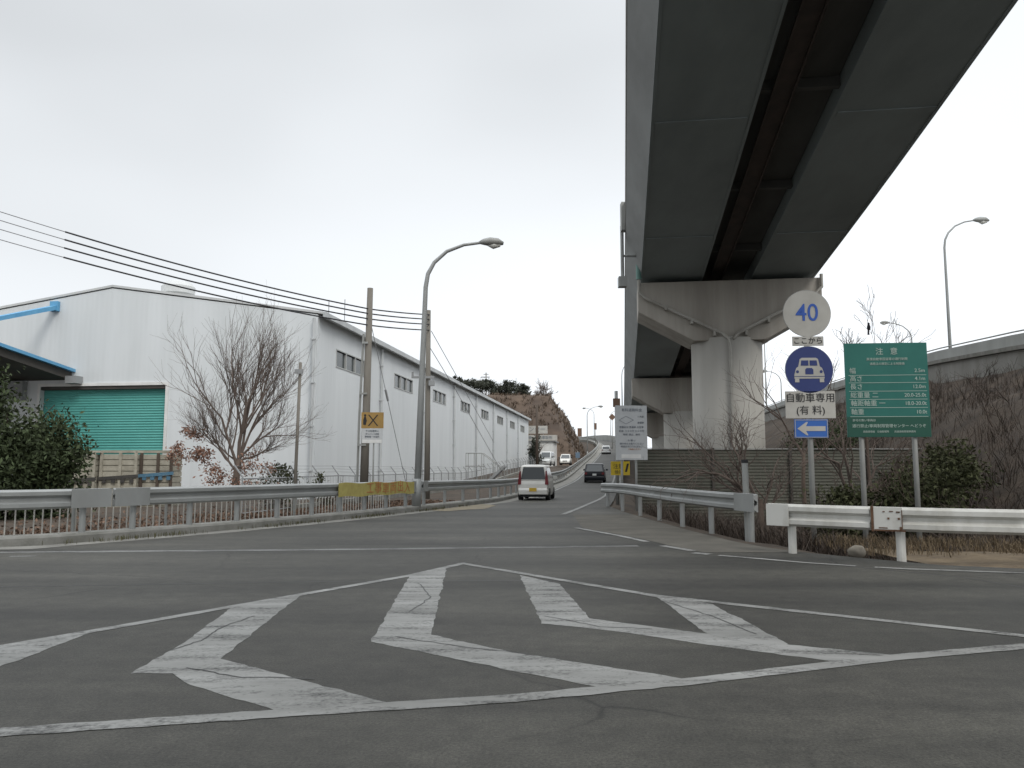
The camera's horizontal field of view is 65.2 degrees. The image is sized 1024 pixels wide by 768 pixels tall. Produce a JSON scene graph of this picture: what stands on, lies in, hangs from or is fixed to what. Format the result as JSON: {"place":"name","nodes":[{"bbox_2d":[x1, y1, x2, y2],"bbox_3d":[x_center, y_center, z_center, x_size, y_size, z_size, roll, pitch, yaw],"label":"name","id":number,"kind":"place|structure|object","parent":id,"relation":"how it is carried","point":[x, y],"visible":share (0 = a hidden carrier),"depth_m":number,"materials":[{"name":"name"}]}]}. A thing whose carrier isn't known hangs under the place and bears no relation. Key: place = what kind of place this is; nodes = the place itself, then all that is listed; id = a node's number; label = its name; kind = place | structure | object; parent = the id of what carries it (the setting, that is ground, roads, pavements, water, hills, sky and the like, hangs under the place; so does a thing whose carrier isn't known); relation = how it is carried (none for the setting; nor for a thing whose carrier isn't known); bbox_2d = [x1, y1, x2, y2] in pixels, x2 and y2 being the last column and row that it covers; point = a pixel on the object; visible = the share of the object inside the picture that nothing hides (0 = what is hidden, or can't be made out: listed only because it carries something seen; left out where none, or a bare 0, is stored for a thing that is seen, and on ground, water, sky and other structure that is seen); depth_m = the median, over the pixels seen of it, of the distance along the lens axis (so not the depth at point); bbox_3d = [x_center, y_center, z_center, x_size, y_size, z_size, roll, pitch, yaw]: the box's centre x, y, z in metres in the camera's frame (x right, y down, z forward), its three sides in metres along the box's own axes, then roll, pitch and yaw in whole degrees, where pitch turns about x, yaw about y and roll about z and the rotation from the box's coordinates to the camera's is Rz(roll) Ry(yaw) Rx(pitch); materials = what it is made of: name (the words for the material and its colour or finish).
{"place":"outdoors","nodes":[
{"label":"outdoors","id":0,"kind":"place"},
{"bbox_2d":[0,440,1023,767],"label":"road","id":1,"kind":"structure","parent":0,"point":[964,710],"depth_m":5.89,"materials":[{"name":"grey asphalt"}]},
{"bbox_2d":[0,500,515,549],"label":"gutter","id":2,"kind":"object","parent":1,"relation":"on","point":[131,539],"visible":0.89,"depth_m":16.82,"materials":[{"name":"concrete"}]},
{"bbox_2d":[42,504,469,543],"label":"kerb weeds","id":3,"kind":"object","parent":2,"relation":"on","point":[270,525],"visible":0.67,"depth_m":18.44,"materials":[{"name":"plant"}]},
{"bbox_2d":[432,504,495,510],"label":"sand","id":4,"kind":"structure","parent":2,"relation":"on","point":[481,506],"depth_m":28.45,"materials":[{"name":"beige sand"}]},
{"bbox_2d":[0,440,598,546],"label":"kerb","id":5,"kind":"structure","parent":1,"relation":"on","point":[37,539],"depth_m":17.28,"materials":[{"name":"concrete"}]},
{"bbox_2d":[0,545,639,556],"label":"worn road line","id":6,"kind":"object","parent":1,"relation":"on","point":[309,549],"visible":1,"depth_m":13.30,"materials":[{"name":"paint"}]},
{"bbox_2d":[0,563,1023,735],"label":"road markings","id":7,"kind":"object","parent":1,"relation":"on","point":[278,694],"visible":1,"depth_m":5.84,"materials":[{"name":"paint"}]},
{"bbox_2d":[10,566,1023,678],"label":"tar seam","id":8,"kind":"object","parent":1,"relation":"on","point":[424,602],"visible":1,"depth_m":9.16,"materials":[{"name":"black asphalt"}]},
{"bbox_2d":[518,465,556,499],"bbox_3d":[1.198,4.690,38.307,1.840,1.640,3.524,-1,-6,8],"label":"minivan","id":9,"kind":"object","parent":1,"relation":"on","point":[535,480],"visible":0.98,"depth_m":36.74,"materials":[{"name":"beige paint"}]},
{"bbox_2d":[583,463,607,482],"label":"estate car","id":10,"kind":"object","parent":1,"relation":"on","point":[594,472],"visible":1,"depth_m":67.99,"materials":[{"name":"black paint"}]},
{"bbox_2d":[601,446,610,453],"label":"hatchback","id":11,"kind":"object","parent":1,"relation":"on","point":[606,449],"visible":1,"depth_m":149.48,"materials":[{"name":"grey paint"}]},
{"bbox_2d":[609,414,614,448],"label":"road sign","id":12,"kind":"object","parent":1,"relation":"on","point":[611,416],"visible":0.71,"depth_m":170.10,"materials":[{"name":"metal"}]},
{"bbox_2d":[573,514,799,551],"bbox_3d":[2.872,3.281,18.241,2.563,0.026,11.194,1,-6,-6],"label":"apron","id":13,"kind":"object","parent":1,"relation":"on","point":[632,525],"visible":0.99,"depth_m":16.56,"materials":[{"name":"concrete"}]},
{"bbox_2d":[535,440,1023,572],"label":"edge lines","id":14,"kind":"object","parent":1,"relation":"on","point":[745,557],"visible":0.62,"depth_m":12.64,"materials":[{"name":"paint"}]},
{"bbox_2d":[0,368,1023,558],"bbox_3d":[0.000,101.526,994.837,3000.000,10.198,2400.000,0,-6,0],"label":"ground","id":15,"kind":"structure","parent":0,"point":[771,429],"depth_m":28.65,"materials":[{"name":"soil"}]},
{"bbox_2d":[0,358,104,520],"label":"evergreen bush","id":16,"kind":"object","parent":15,"relation":"on","point":[35,455],"visible":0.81,"depth_m":22.09,"materials":[{"name":"green plant"}]},
{"bbox_2d":[0,488,111,531],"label":"guard rail","id":17,"kind":"object","parent":15,"relation":"on","point":[82,500],"visible":0.91,"depth_m":14.40,"materials":[{"name":"metal"}]},
{"bbox_2d":[60,451,101,488],"bbox_3d":[-15.757,3.663,29.327,1.552,2.439,1.100,0,-6,-4],"label":"crate stack","id":18,"kind":"object","parent":15,"relation":"on","point":[93,476],"visible":0.17,"depth_m":28.94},
{"bbox_2d":[97,450,143,506],"bbox_3d":[-14.427,3.689,29.625,1.613,2.450,1.100,0,-6,-4],"label":"crate stack","id":19,"kind":"object","parent":15,"relation":"on","point":[120,470],"visible":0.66,"depth_m":29.22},
{"bbox_2d":[138,450,181,506],"bbox_3d":[-13.165,3.722,29.924,1.313,2.447,1.100,0,-6,-4],"label":"crate stack","id":20,"kind":"object","parent":15,"relation":"on","point":[157,470],"visible":0.64,"depth_m":29.53,"materials":[{"name":"brown wood"}]},
{"bbox_2d":[3,491,389,534],"bbox_3d":[-11.994,2.815,15.993,23.889,1.440,6.712,4,-7,-33],"label":"picket fence","id":21,"kind":"object","parent":15,"relation":"on","point":[73,518],"visible":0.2,"depth_m":17.09,"materials":[{"name":"metal"}]},
{"bbox_2d":[0,499,456,534],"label":"leaf litter","id":22,"kind":"object","parent":15,"relation":"on","point":[395,503],"visible":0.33,"depth_m":21.66,"materials":[{"name":"brown plant"}]},
{"bbox_2d":[153,282,336,510],"bbox_3d":[-9.143,0.686,27.349,4.901,8.546,5.344,-5,-8,40],"label":"bare tree","id":23,"kind":"object","parent":15,"relation":"on","point":[241,452],"visible":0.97,"depth_m":26.93,"materials":[{"name":"brown plant"}]},
{"bbox_2d":[112,481,415,528],"bbox_3d":[-5.185,3.117,20.593,0.557,1.138,11.865,-2,-6,22],"label":"guard rail","id":24,"kind":"object","parent":15,"relation":"on","point":[132,498],"visible":0.71,"depth_m":17.59,"materials":[{"name":"metal"}]},
{"bbox_2d":[338,481,413,496],"bbox_3d":[-3.867,3.064,23.445,0.021,0.426,4.620,-2,-6,18],"label":"banner","id":25,"kind":"object","parent":24,"relation":"attached to","point":[365,489],"visible":1,"depth_m":23.13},
{"bbox_2d":[0,280,530,499],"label":"warehouse","id":26,"kind":"structure","parent":15,"relation":"on","point":[94,354],"depth_m":38.32,"materials":[{"name":"white paint"}]},
{"bbox_2d":[336,349,364,376],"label":"window","id":27,"kind":"structure","parent":26,"relation":"in","point":[351,364],"depth_m":41.27,"materials":[{"name":"grey glass"}]},
{"bbox_2d":[394,373,412,393],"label":"window","id":28,"kind":"structure","parent":26,"relation":"in","point":[404,384],"depth_m":51.46,"materials":[{"name":"grey"}]},
{"bbox_2d":[433,389,445,404],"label":"window","id":29,"kind":"structure","parent":26,"relation":"in","point":[439,397],"depth_m":61.23,"materials":[{"name":"grey glass"}]},
{"bbox_2d":[460,400,469,413],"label":"window","id":30,"kind":"structure","parent":26,"relation":"in","point":[462,408],"depth_m":71.15,"materials":[{"name":"grey glass"}]},
{"bbox_2d":[481,409,488,419],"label":"window","id":31,"kind":"structure","parent":26,"relation":"in","point":[484,414],"depth_m":81.27,"materials":[{"name":"grey glass"}]},
{"bbox_2d":[497,415,502,424],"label":"window","id":32,"kind":"structure","parent":26,"relation":"in","point":[499,419],"depth_m":90.99,"materials":[{"name":"grey glass"}]},
{"bbox_2d":[510,421,514,428],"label":"window","id":33,"kind":"structure","parent":26,"relation":"in","point":[512,425],"depth_m":101.40,"materials":[{"name":"grey glass"}]},
{"bbox_2d":[520,425,524,432],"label":"window","id":34,"kind":"structure","parent":26,"relation":"in","point":[522,428],"depth_m":111.33,"materials":[{"name":"grey"}]},
{"bbox_2d":[246,462,303,509],"bbox_3d":[-7.969,3.760,27.329,1.845,2.280,2.353,-3,-7,23],"label":"green bush","id":35,"kind":"object","parent":15,"relation":"on","point":[286,474],"visible":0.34,"depth_m":27.28,"materials":[{"name":"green plant"}]},
{"bbox_2d":[292,362,302,504],"bbox_3d":[-7.280,2.264,27.072,0.260,6.052,0.200,0,-6,0],"label":"thin pole","id":36,"kind":"object","parent":15,"relation":"on","point":[299,371],"visible":0.73,"depth_m":27.18,"materials":[{"name":"metal"}]},
{"bbox_2d":[307,471,341,507],"bbox_3d":[-6.781,4.093,28.873,1.652,1.923,1.356,-2,-6,19],"label":"green bush","id":37,"kind":"object","parent":15,"relation":"on","point":[320,479],"visible":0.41,"depth_m":28.86,"materials":[{"name":"green plant"}]},
{"bbox_2d":[361,412,383,504],"bbox_3d":[-5.062,3.001,28.868,0.800,3.960,0.112,0,-6,-4],"label":"warning sign","id":38,"kind":"object","parent":15,"relation":"on","point":[372,425],"visible":1,"depth_m":28.96,"materials":[{"name":"metal"}]},
{"bbox_2d":[355,288,409,504],"bbox_3d":[-5.028,1.078,33.008,0.485,9.454,4.305,-3,-7,23],"label":"utility pole","id":39,"kind":"object","parent":15,"relation":"on","point":[364,465],"visible":0.79,"depth_m":31.28,"materials":[{"name":"concrete"}]},
{"bbox_2d":[0,220,428,319],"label":"power cable","id":40,"kind":"object","parent":39,"relation":"attached to","point":[212,279],"visible":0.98,"depth_m":28.05,"materials":[{"name":"grey plastic"}]},
{"bbox_2d":[0,239,428,330],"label":"power cable","id":41,"kind":"object","parent":39,"relation":"attached to","point":[211,293],"visible":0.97,"depth_m":27.99,"materials":[{"name":"grey plastic"}]},
{"bbox_2d":[0,229,428,324],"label":"power cable","id":42,"kind":"object","parent":39,"relation":"attached to","point":[211,285],"visible":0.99,"depth_m":28.06,"materials":[{"name":"grey plastic"}]},
{"bbox_2d":[0,211,429,314],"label":"power cable","id":43,"kind":"object","parent":39,"relation":"attached to","point":[212,272],"visible":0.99,"depth_m":28.13,"materials":[{"name":"grey plastic"}]},
{"bbox_2d":[234,456,538,513],"bbox_3d":[-1.973,7.077,67.631,0.308,3.343,88.952,-1,-6,8],"label":"wire fence","id":44,"kind":"object","parent":15,"relation":"on","point":[383,477],"visible":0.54,"depth_m":35.75,"materials":[{"name":"grey metal"}]},
{"bbox_2d":[292,471,518,510],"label":"wall","id":45,"kind":"structure","parent":15,"relation":"on","point":[397,495],"depth_m":36.20,"materials":[{"name":"concrete"}]},
{"bbox_2d":[412,237,503,506],"bbox_3d":[-1.763,-0.287,26.492,2.986,9.411,0.302,1,-6,-5],"label":"street lamp","id":46,"kind":"object","parent":15,"relation":"on","point":[492,242],"visible":0.97,"depth_m":26.33,"materials":[{"name":"metal"}]},
{"bbox_2d":[412,310,503,498],"bbox_3d":[-2.235,2.497,47.957,1.564,9.750,22.516,-1,-6,9],"label":"utility pole","id":47,"kind":"object","parent":15,"relation":"on","point":[428,382],"visible":0.84,"depth_m":37.23,"materials":[{"name":"concrete"}]},
{"bbox_2d":[465,453,506,479],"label":"steel stair","id":48,"kind":"object","parent":15,"relation":"on","point":[496,473],"visible":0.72,"depth_m":62.09,"materials":[{"name":"grey metal"}]},
{"bbox_2d":[421,468,566,504],"bbox_3d":[1.543,6.280,51.859,1.008,1.584,52.070,-1,-6,9],"label":"guard rail","id":49,"kind":"object","parent":15,"relation":"on","point":[445,485],"visible":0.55,"depth_m":31.17,"materials":[{"name":"metal"}]},
{"bbox_2d":[526,431,546,464],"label":"conifer","id":50,"kind":"object","parent":15,"relation":"on","point":[532,449],"visible":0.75,"depth_m":102.01,"materials":[{"name":"green plant"}]},
{"bbox_2d":[536,405,538,464],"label":"timber pole","id":51,"kind":"object","parent":15,"relation":"on","point":[537,461],"visible":0.66,"depth_m":100.70,"materials":[{"name":"brown wood"}]},
{"bbox_2d":[528,426,558,465],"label":"office building","id":52,"kind":"structure","parent":15,"relation":"on","point":[551,442],"depth_m":117.36,"materials":[{"name":"white paint"}]},
{"bbox_2d":[539,451,554,465],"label":"delivery van","id":53,"kind":"object","parent":15,"relation":"on","point":[549,457],"visible":0.8,"depth_m":104.54,"materials":[{"name":"grey paint"}]},
{"bbox_2d":[558,454,571,464],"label":"kei car","id":54,"kind":"object","parent":15,"relation":"on","point":[565,458],"visible":1,"depth_m":108.62,"materials":[{"name":"beige paint"}]},
{"bbox_2d":[575,451,579,465],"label":"road sign","id":55,"kind":"object","parent":15,"relation":"on","point":[577,454],"visible":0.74,"depth_m":109.55,"materials":[{"name":"metal"}]},
{"bbox_2d":[566,437,598,475],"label":"guard rail","id":56,"kind":"object","parent":15,"relation":"on","point":[590,454],"visible":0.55,"depth_m":112.48,"materials":[{"name":"metal"}]},
{"bbox_2d":[587,405,602,453],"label":"street lamp","id":57,"kind":"object","parent":15,"relation":"on","point":[600,406],"visible":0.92,"depth_m":137.91,"materials":[{"name":"metal"}]},
{"bbox_2d":[581,435,623,460],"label":"ramp wall","id":58,"kind":"structure","parent":15,"relation":"on","point":[605,437],"depth_m":223.16,"materials":[{"name":"grey concrete"}]},
{"bbox_2d":[613,391,619,504],"bbox_3d":[4.350,2.702,33.159,0.300,4.850,0.180,0,-6,0],"label":"road sign","id":59,"kind":"object","parent":15,"relation":"on","point":[616,400],"visible":0.52,"depth_m":33.21,"materials":[{"name":"metal"}]},
{"bbox_2d":[611,461,629,506],"bbox_3d":[4.120,4.143,30.357,0.720,2.400,0.102,0,-6,0],"label":"caution sign","id":60,"kind":"object","parent":15,"relation":"on","point":[615,467],"visible":0.81,"depth_m":30.41,"materials":[{"name":"metal"}]},
{"bbox_2d":[621,367,623,404],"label":"street lamp","id":61,"kind":"object","parent":15,"relation":"on","point":[621,387],"visible":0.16,"depth_m":84.38,"materials":[{"name":"metal"}]},
{"bbox_2d":[615,405,647,510],"bbox_3d":[4.328,2.982,28.930,1.150,4.410,0.143,0,-6,-3],"label":"notice board","id":62,"kind":"object","parent":15,"relation":"on","point":[631,431],"visible":1,"depth_m":28.98,"materials":[{"name":"metal"}]},
{"bbox_2d":[647,412,663,449],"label":"viaduct pier","id":63,"kind":"structure","parent":15,"relation":"on","point":[655,422],"depth_m":83.92,"materials":[{"name":"concrete"}]},
{"bbox_2d":[632,378,692,449],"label":"viaduct pier","id":64,"kind":"structure","parent":15,"relation":"on","point":[654,394],"depth_m":59.13,"materials":[{"name":"concrete"}]},
{"bbox_2d":[618,0,1017,412],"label":"viaduct","id":65,"kind":"object","parent":64,"relation":"on","point":[770,139],"visible":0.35,"depth_m":22.12,"materials":[{"name":"concrete"}]},
{"bbox_2d":[600,483,757,541],"bbox_3d":[3.960,3.504,22.820,0.430,1.204,15.118,1,-6,-5],"label":"guard rail","id":66,"kind":"object","parent":15,"relation":"on","point":[712,500],"visible":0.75,"depth_m":18.57,"materials":[{"name":"metal"}]},
{"bbox_2d":[622,393,808,531],"bbox_3d":[4.755,2.297,19.538,5.021,4.212,3.065,3,-7,-24],"label":"bare tree","id":67,"kind":"object","parent":15,"relation":"on","point":[737,485],"visible":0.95,"depth_m":19.49,"materials":[{"name":"brown plant"}]},
{"bbox_2d":[636,265,822,449],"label":"viaduct pier","id":68,"kind":"structure","parent":15,"relation":"on","point":[720,329],"depth_m":34.17,"materials":[{"name":"concrete"}]},
{"bbox_2d":[741,459,748,541],"bbox_3d":[4.701,2.477,16.029,0.158,1.923,0.131,0,-6,0],"label":"marker post","id":69,"kind":"object","parent":15,"relation":"on","point":[745,479],"visible":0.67,"depth_m":16.03,"materials":[{"name":"metal"}]},
{"bbox_2d":[763,370,781,399],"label":"street lamp","id":70,"kind":"object","parent":15,"relation":"on","point":[780,381],"visible":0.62,"depth_m":110.62,"materials":[{"name":"metal"}]},
{"bbox_2d":[637,448,921,523],"bbox_3d":[10.735,4.120,30.718,11.970,3.320,0.240,0,-6,0],"label":"ribbed fence","id":71,"kind":"object","parent":15,"relation":"on","point":[645,476],"visible":0.23,"depth_m":30.79,"materials":[{"name":"metal"}]},
{"bbox_2d":[724,340,856,528],"bbox_3d":[8.641,1.639,24.165,4.355,5.887,3.128,5,-8,-37],"label":"bare tree","id":72,"kind":"object","parent":15,"relation":"on","point":[804,444],"visible":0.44,"depth_m":23.91,"materials":[{"name":"brown plant"}]},
{"bbox_2d":[783,290,835,552],"bbox_3d":[5.621,0.913,15.074,0.920,5.432,0.166,0,-6,3],"label":"road sign","id":73,"kind":"object","parent":15,"relation":"on","point":[808,365],"visible":1,"depth_m":15.11,"materials":[{"name":"metal"}]},
{"bbox_2d":[766,503,870,553],"bbox_3d":[4.752,2.419,12.411,0.226,1.080,1.605,6,-8,-44],"label":"guard rail","id":74,"kind":"object","parent":15,"relation":"on","point":[792,517],"visible":0.94,"depth_m":12.41,"materials":[{"name":"white metal"}]},
{"bbox_2d":[778,411,868,449],"bbox_3d":[12.943,2.593,33.038,3.684,3.280,3.246,-2,-6,22],"label":"leafy shrub","id":75,"kind":"object","parent":15,"relation":"on","point":[835,430],"visible":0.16,"depth_m":32.81,"materials":[{"name":"brown plant"}]},
{"bbox_2d":[629,354,1023,563],"bbox_3d":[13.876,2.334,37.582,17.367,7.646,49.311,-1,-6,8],"label":"dry brush","id":76,"kind":"object","parent":15,"relation":"on","point":[769,534],"visible":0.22,"depth_m":22.23,"materials":[{"name":"brown plant"}]},
{"bbox_2d":[799,479,889,552],"bbox_3d":[7.556,3.197,18.414,2.484,2.022,1.922,0,-6,0],"label":"leafy shrub","id":77,"kind":"object","parent":15,"relation":"on","point":[844,497],"visible":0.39,"depth_m":18.29,"materials":[{"name":"green plant"}]},
{"bbox_2d":[847,545,865,557],"bbox_3d":[5.340,2.601,12.402,0.273,0.208,0.234,0,-6,0],"label":"boulder","id":78,"kind":"object","parent":15,"relation":"on","point":[858,551],"visible":0.96,"depth_m":12.32,"materials":[{"name":"beige stone"}]},
{"bbox_2d":[763,370,957,498],"bbox_3d":[8.439,2.020,20.007,4.480,4.461,3.316,0,-6,0],"label":"bare tree","id":79,"kind":"object","parent":15,"relation":"on","point":[844,452],"visible":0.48,"depth_m":19.46,"materials":[{"name":"brown plant"}]},
{"bbox_2d":[832,288,931,505],"bbox_3d":[10.913,0.767,23.848,3.269,7.356,1.518,2,-6,-21],"label":"bare tree","id":80,"kind":"object","parent":15,"relation":"on","point":[866,440],"visible":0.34,"depth_m":23.60,"materials":[{"name":"brown plant"}]},
{"bbox_2d":[867,322,870,334],"bbox_3d":[10.661,-1.657,23.903,0.104,0.372,0.108,6,-8,-42],"label":"bird","id":81,"kind":"object","parent":80,"relation":"on","point":[868,328],"visible":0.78,"depth_m":23.89},
{"bbox_2d":[843,342,931,558],"bbox_3d":[7.353,1.436,15.590,1.570,4.500,0.150,-1,-6,5],"label":"notice board","id":82,"kind":"object","parent":15,"relation":"on","point":[887,389],"visible":1,"depth_m":15.65,"materials":[{"name":"metal"}]},
{"bbox_2d":[764,329,1023,421],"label":"elevated road","id":83,"kind":"structure","parent":15,"relation":"on","point":[963,360],"depth_m":38.48,"materials":[{"name":"concrete"}]},
{"bbox_2d":[764,342,766,405],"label":"light pole","id":84,"kind":"object","parent":83,"relation":"on","point":[765,372],"visible":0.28,"depth_m":100.62,"materials":[{"name":"metal"}]},
{"bbox_2d":[880,321,912,342],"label":"street lamp","id":85,"kind":"object","parent":83,"relation":"on","point":[884,322],"visible":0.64,"depth_m":75.91,"materials":[{"name":"metal"}]},
{"bbox_2d":[943,217,989,348],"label":"street lamp","id":86,"kind":"object","parent":83,"relation":"on","point":[982,220],"visible":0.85,"depth_m":44.84,"materials":[{"name":"metal"}]},
{"bbox_2d":[798,531,1023,558],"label":"dry grass","id":87,"kind":"structure","parent":15,"relation":"on","point":[955,542],"depth_m":13.79,"materials":[{"name":"plant"}]},
{"bbox_2d":[866,444,999,541],"bbox_3d":[9.195,2.537,18.013,2.821,2.448,2.372,4,-7,-33],"label":"leafy shrub","id":88,"kind":"object","parent":15,"relation":"on","point":[940,470],"visible":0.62,"depth_m":17.82,"materials":[{"name":"green plant"}]},
{"bbox_2d":[865,548,1023,568],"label":"verge","id":89,"kind":"structure","parent":15,"relation":"on","point":[992,559],"depth_m":11.89,"materials":[{"name":"beige soil"}]},
{"bbox_2d":[881,436,1008,508],"bbox_3d":[10.577,2.451,20.383,3.202,2.325,3.029,6,-8,-43],"label":"leafy shrub","id":90,"kind":"object","parent":15,"relation":"on","point":[963,442],"visible":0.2,"depth_m":20.25,"materials":[{"name":"green plant"}]},
{"bbox_2d":[870,506,1023,561],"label":"guard rail","id":91,"kind":"object","parent":15,"relation":"on","point":[899,521],"visible":0.96,"depth_m":11.36,"materials":[{"name":"white metal"}]},
{"bbox_2d":[0,0,1023,449],"label":"sky","id":92,"kind":"structure","parent":0,"point":[333,150],"materials":[{"name":"white"}]},
{"bbox_2d":[486,395,584,464],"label":"hill","id":93,"kind":"structure","parent":0,"point":[555,429],"depth_m":139.76,"materials":[{"name":"soil"}]},
{"bbox_2d":[453,375,464,382],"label":"hill tree","id":94,"kind":"object","parent":93,"relation":"on","point":[459,378],"visible":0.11,"depth_m":168.06,"materials":[{"name":"green plant"}]},
{"bbox_2d":[465,377,484,391],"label":"hill tree","id":95,"kind":"object","parent":93,"relation":"on","point":[474,384],"visible":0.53,"depth_m":168.31,"materials":[{"name":"green plant"}]},
{"bbox_2d":[477,379,492,394],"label":"hill tree","id":96,"kind":"object","parent":93,"relation":"on","point":[484,380],"visible":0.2,"depth_m":171.92,"materials":[{"name":"green plant"}]},
{"bbox_2d":[482,380,502,393],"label":"hill tree","id":97,"kind":"object","parent":93,"relation":"on","point":[491,386],"visible":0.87,"depth_m":168.52,"materials":[{"name":"green plant"}]},
{"bbox_2d":[500,379,521,394],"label":"hill tree","id":98,"kind":"object","parent":93,"relation":"on","point":[507,385],"visible":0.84,"depth_m":168.36,"materials":[{"name":"green plant"}]},
{"bbox_2d":[515,383,531,394],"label":"hill tree","id":99,"kind":"object","parent":93,"relation":"on","point":[525,389],"visible":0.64,"depth_m":170.38,"materials":[{"name":"green plant"}]},
{"bbox_2d":[483,392,585,461],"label":"hill brush","id":100,"kind":"object","parent":93,"relation":"on","point":[574,436],"visible":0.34,"depth_m":143.22,"materials":[{"name":"brown plant"}]},
{"bbox_2d":[533,379,557,397],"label":"bare tree","id":101,"kind":"object","parent":93,"relation":"on","point":[542,387],"visible":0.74,"depth_m":164.29,"materials":[{"name":"grey plant"}]},
{"bbox_2d":[577,428,581,446],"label":"road sign","id":102,"kind":"object","parent":93,"relation":"on","point":[579,432],"visible":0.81,"depth_m":167.80,"materials":[{"name":"metal"}]},
{"bbox_2d":[509,442,601,499],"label":"shoulder","id":103,"kind":"object","parent":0,"point":[576,475],"visible":0.45,"depth_m":83.33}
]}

